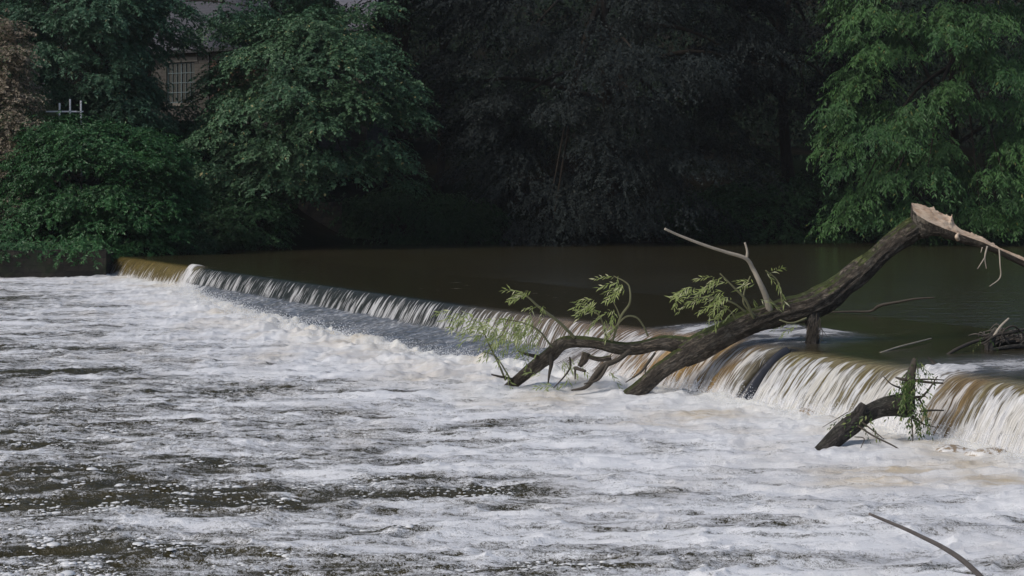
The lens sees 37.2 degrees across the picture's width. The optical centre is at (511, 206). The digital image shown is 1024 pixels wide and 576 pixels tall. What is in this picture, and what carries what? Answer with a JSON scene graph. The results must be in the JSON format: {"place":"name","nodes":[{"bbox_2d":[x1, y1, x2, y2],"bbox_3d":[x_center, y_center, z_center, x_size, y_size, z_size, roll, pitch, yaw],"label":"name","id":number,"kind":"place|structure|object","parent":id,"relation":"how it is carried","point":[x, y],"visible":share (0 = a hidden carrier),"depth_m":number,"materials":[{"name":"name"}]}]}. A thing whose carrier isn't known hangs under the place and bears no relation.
{"place":"outdoors","nodes":[
{"label":"outdoors","id":0,"kind":"place"},
{"bbox_2d":[0,274,1023,575],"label":"river water","id":1,"kind":"structure","parent":0,"point":[658,480],"depth_m":20.68,"materials":[{"name":"white liquid"}]},
{"bbox_2d":[0,386,732,575],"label":"froth","id":2,"kind":"object","parent":1,"relation":"on","point":[65,564],"visible":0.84,"depth_m":17.66,"materials":[{"name":"white liquid"}]},
{"bbox_2d":[158,282,1023,466],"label":"spray","id":3,"kind":"object","parent":1,"relation":"on","point":[286,317],"visible":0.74,"depth_m":30.82,"materials":[{"name":"white liquid"}]},
{"bbox_2d":[796,408,813,414],"bbox_3d":[5.080,3.619,26.059,0.644,0.319,0.431,0,0,0],"label":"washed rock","id":4,"kind":"object","parent":1,"relation":"in","point":[804,411],"visible":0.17,"depth_m":25.95,"materials":[{"name":"beige stone"}]},
{"bbox_2d":[814,358,943,450],"bbox_3d":[5.336,3.061,22.195,2.597,1.560,1.226,0,0,-30],"label":"broken log","id":5,"kind":"object","parent":1,"relation":"in","point":[858,418],"visible":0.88,"depth_m":22.61,"materials":[{"name":"brown wood"}]},
{"bbox_2d":[868,513,983,575],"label":"curved stick","id":6,"kind":"object","parent":1,"relation":"in","point":[968,565],"visible":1,"depth_m":13.68,"materials":[{"name":"wood"}]},
{"bbox_2d":[936,444,971,451],"bbox_3d":[6.383,3.623,21.982,0.698,0.350,0.462,0,0,0],"label":"washed rock","id":7,"kind":"object","parent":1,"relation":"in","point":[948,447],"visible":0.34,"depth_m":21.88,"materials":[{"name":"white stone"}]},
{"bbox_2d":[964,447,1006,455],"bbox_3d":[6.773,3.622,21.619,0.744,0.391,0.527,0,0,0],"label":"washed rock","id":8,"kind":"object","parent":1,"relation":"in","point":[978,452],"visible":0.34,"depth_m":21.52,"materials":[{"name":"white stone"}]},
{"bbox_2d":[0,0,1023,255],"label":"hillside","id":9,"kind":"structure","parent":0,"point":[312,232],"depth_m":125.49,"materials":[{"name":"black plant"}]},
{"bbox_2d":[0,8,85,226],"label":"withered tree","id":10,"kind":"object","parent":9,"relation":"on","point":[14,90],"visible":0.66,"depth_m":85.94,"materials":[{"name":"brown plant"}]},
{"bbox_2d":[0,249,105,277],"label":"retaining wall","id":11,"kind":"structure","parent":9,"relation":"on","point":[30,267],"depth_m":76.79,"materials":[{"name":"stone"}]},
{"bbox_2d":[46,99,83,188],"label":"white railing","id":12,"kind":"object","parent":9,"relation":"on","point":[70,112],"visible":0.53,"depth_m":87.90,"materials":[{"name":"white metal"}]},
{"bbox_2d":[0,101,213,268],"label":"laurel bush","id":13,"kind":"object","parent":9,"relation":"on","point":[66,143],"visible":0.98,"depth_m":82.26,"materials":[{"name":"green plant"}]},
{"bbox_2d":[106,250,119,273],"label":"weir abutment","id":14,"kind":"object","parent":9,"relation":"on","point":[108,265],"visible":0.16,"depth_m":78.86,"materials":[{"name":"stone"}]},
{"bbox_2d":[0,0,280,140],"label":"ash tree","id":15,"kind":"object","parent":9,"relation":"on","point":[130,89],"visible":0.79,"depth_m":94.45,"materials":[{"name":"green plant"}]},
{"bbox_2d":[139,113,265,198],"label":"ivy bank","id":16,"kind":"structure","parent":9,"relation":"on","point":[184,123],"depth_m":98.59,"materials":[{"name":"green plant"}]},
{"bbox_2d":[162,186,304,254],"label":"holly bush","id":17,"kind":"object","parent":9,"relation":"on","point":[228,207],"visible":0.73,"depth_m":90.90,"materials":[{"name":"green plant"}]},
{"bbox_2d":[149,0,350,179],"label":"mill building","id":18,"kind":"structure","parent":9,"relation":"on","point":[180,74],"depth_m":113.70,"materials":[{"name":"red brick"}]},
{"bbox_2d":[164,57,197,105],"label":"window","id":19,"kind":"structure","parent":18,"relation":"in","point":[180,74],"depth_m":113.62,"materials":[{"name":"grey glass"}]},
{"bbox_2d":[176,0,420,54],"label":"tree","id":20,"kind":"object","parent":9,"relation":"on","point":[299,6],"visible":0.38,"depth_m":104.63,"materials":[{"name":"green plant"}]},
{"bbox_2d":[171,3,443,215],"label":"sycamore tree","id":21,"kind":"object","parent":9,"relation":"on","point":[236,104],"visible":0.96,"depth_m":95.09,"materials":[{"name":"green plant"}]},
{"bbox_2d":[294,202,341,232],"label":"bank wall","id":22,"kind":"structure","parent":9,"relation":"on","point":[315,214],"depth_m":107.53,"materials":[{"name":"stone"}]},
{"bbox_2d":[333,0,390,160],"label":"building","id":23,"kind":"structure","parent":9,"relation":"on","point":[372,134],"depth_m":122.75,"materials":[{"name":"stone"}]},
{"bbox_2d":[339,0,476,199],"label":"woodland tree","id":24,"kind":"object","parent":9,"relation":"on","point":[398,31],"visible":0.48,"depth_m":116.28,"materials":[{"name":"green plant"}]},
{"bbox_2d":[377,0,497,191],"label":"woodland tree","id":25,"kind":"object","parent":9,"relation":"on","point":[441,166],"visible":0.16,"depth_m":119.71,"materials":[{"name":"green plant"}]},
{"bbox_2d":[0,0,1023,177],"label":"woodland","id":26,"kind":"object","parent":9,"relation":"on","point":[760,109],"visible":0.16,"depth_m":138.33,"materials":[{"name":"green plant"}]},
{"bbox_2d":[379,0,807,246],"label":"copper beech","id":27,"kind":"object","parent":9,"relation":"on","point":[613,208],"visible":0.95,"depth_m":104.67,"materials":[{"name":"black plant"}]},
{"bbox_2d":[635,0,919,241],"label":"copper beech","id":28,"kind":"object","parent":9,"relation":"on","point":[783,116],"visible":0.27,"depth_m":113.51,"materials":[{"name":"black plant"}]},
{"bbox_2d":[635,172,942,243],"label":"bank bush","id":29,"kind":"object","parent":9,"relation":"on","point":[731,195],"visible":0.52,"depth_m":110.26,"materials":[{"name":"green plant"}]},
{"bbox_2d":[802,0,1023,245],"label":"ash tree","id":30,"kind":"object","parent":9,"relation":"on","point":[962,34],"visible":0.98,"depth_m":101.86,"materials":[{"name":"green plant"}]},
{"bbox_2d":[856,192,1023,244],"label":"bank bush","id":31,"kind":"object","parent":9,"relation":"on","point":[991,239],"visible":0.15,"depth_m":107.41,"materials":[{"name":"green plant"}]},
{"bbox_3d":[-4.435,3.980,48.521,34.601,2.240,68.062,0,0,0],"label":"stone weir","id":32,"kind":"object","parent":9,"relation":"on","visible":0},
{"bbox_2d":[432,203,1023,395],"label":"fallen tree","id":33,"kind":"object","parent":32,"relation":"on","point":[810,307],"visible":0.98,"depth_m":28.91,"materials":[{"name":"brown wood"}]},
{"bbox_2d":[739,347,789,399],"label":"wet slab","id":34,"kind":"structure","parent":32,"relation":"attached to","point":[758,378],"depth_m":27.86,"materials":[{"name":"stone"}]},
{"bbox_2d":[110,254,1023,453],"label":"waterfall","id":35,"kind":"structure","parent":0,"point":[848,365],"depth_m":34.64,"materials":[{"name":"liquid"}]},
{"bbox_2d":[882,338,931,351],"bbox_3d":[7.491,2.624,28.732,0.089,0.091,2.782,0,0,34],"label":"floating branch","id":36,"kind":"object","parent":35,"relation":"on","point":[907,344],"visible":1,"depth_m":28.59,"materials":[{"name":"grey wood"}]},
{"bbox_2d":[947,336,988,353],"bbox_3d":[8.286,2.565,27.771,1.642,0.314,0.126,0,0,-42],"label":"driftwood branch","id":37,"kind":"object","parent":35,"relation":"on","point":[966,345],"visible":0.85,"depth_m":27.82,"materials":[{"name":"wood"}]},
{"bbox_2d":[984,327,996,349],"bbox_3d":[8.877,2.542,28.192,0.186,0.577,0.591,0,0,28],"label":"driftwood log","id":38,"kind":"object","parent":35,"relation":"on","point":[988,345],"visible":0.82,"depth_m":28.12,"materials":[{"name":"brown wood"}]},
{"bbox_2d":[993,318,1009,334],"bbox_3d":[9.088,2.280,28.302,0.456,0.404,0.054,0,0,-29],"label":"driftwood branch","id":39,"kind":"object","parent":38,"relation":"on","point":[1000,326],"visible":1,"depth_m":28.29,"materials":[{"name":"beige wood"}]},
{"bbox_2d":[982,328,1023,344],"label":"driftwood branch","id":40,"kind":"object","parent":38,"relation":"on","point":[1004,333],"visible":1,"depth_m":28.26,"materials":[{"name":"wood"}]},
{"bbox_2d":[999,325,1023,339],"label":"driftwood branch","id":41,"kind":"object","parent":40,"relation":"on","point":[1006,328],"visible":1,"depth_m":28.33,"materials":[{"name":"wood"}]},
{"bbox_2d":[968,324,1023,350],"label":"twig tangle","id":42,"kind":"object","parent":35,"relation":"on","point":[1021,336],"visible":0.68,"depth_m":28.60,"materials":[{"name":"wood"}]},
{"bbox_2d":[989,344,1023,350],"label":"driftwood branch","id":43,"kind":"object","parent":35,"relation":"on","point":[1013,346],"visible":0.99,"depth_m":28.15,"materials":[{"name":"brown plant"}]},
{"bbox_2d":[994,333,1023,346],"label":"driftwood log","id":44,"kind":"object","parent":35,"relation":"on","point":[1008,338],"visible":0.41,"depth_m":28.98,"materials":[{"name":"brown wood"}]},
{"bbox_2d":[219,241,1023,331],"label":"pool","id":45,"kind":"structure","parent":0,"point":[954,281],"depth_m":64.89,"materials":[{"name":"liquid"}]},
{"bbox_2d":[830,297,933,312],"bbox_3d":[8.968,2.419,37.246,2.669,0.451,0.278,0,0,16],"label":"floating branch","id":46,"kind":"object","parent":45,"relation":"on","point":[884,304],"visible":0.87,"depth_m":37.15,"materials":[{"name":"brown wood"}]}
]}

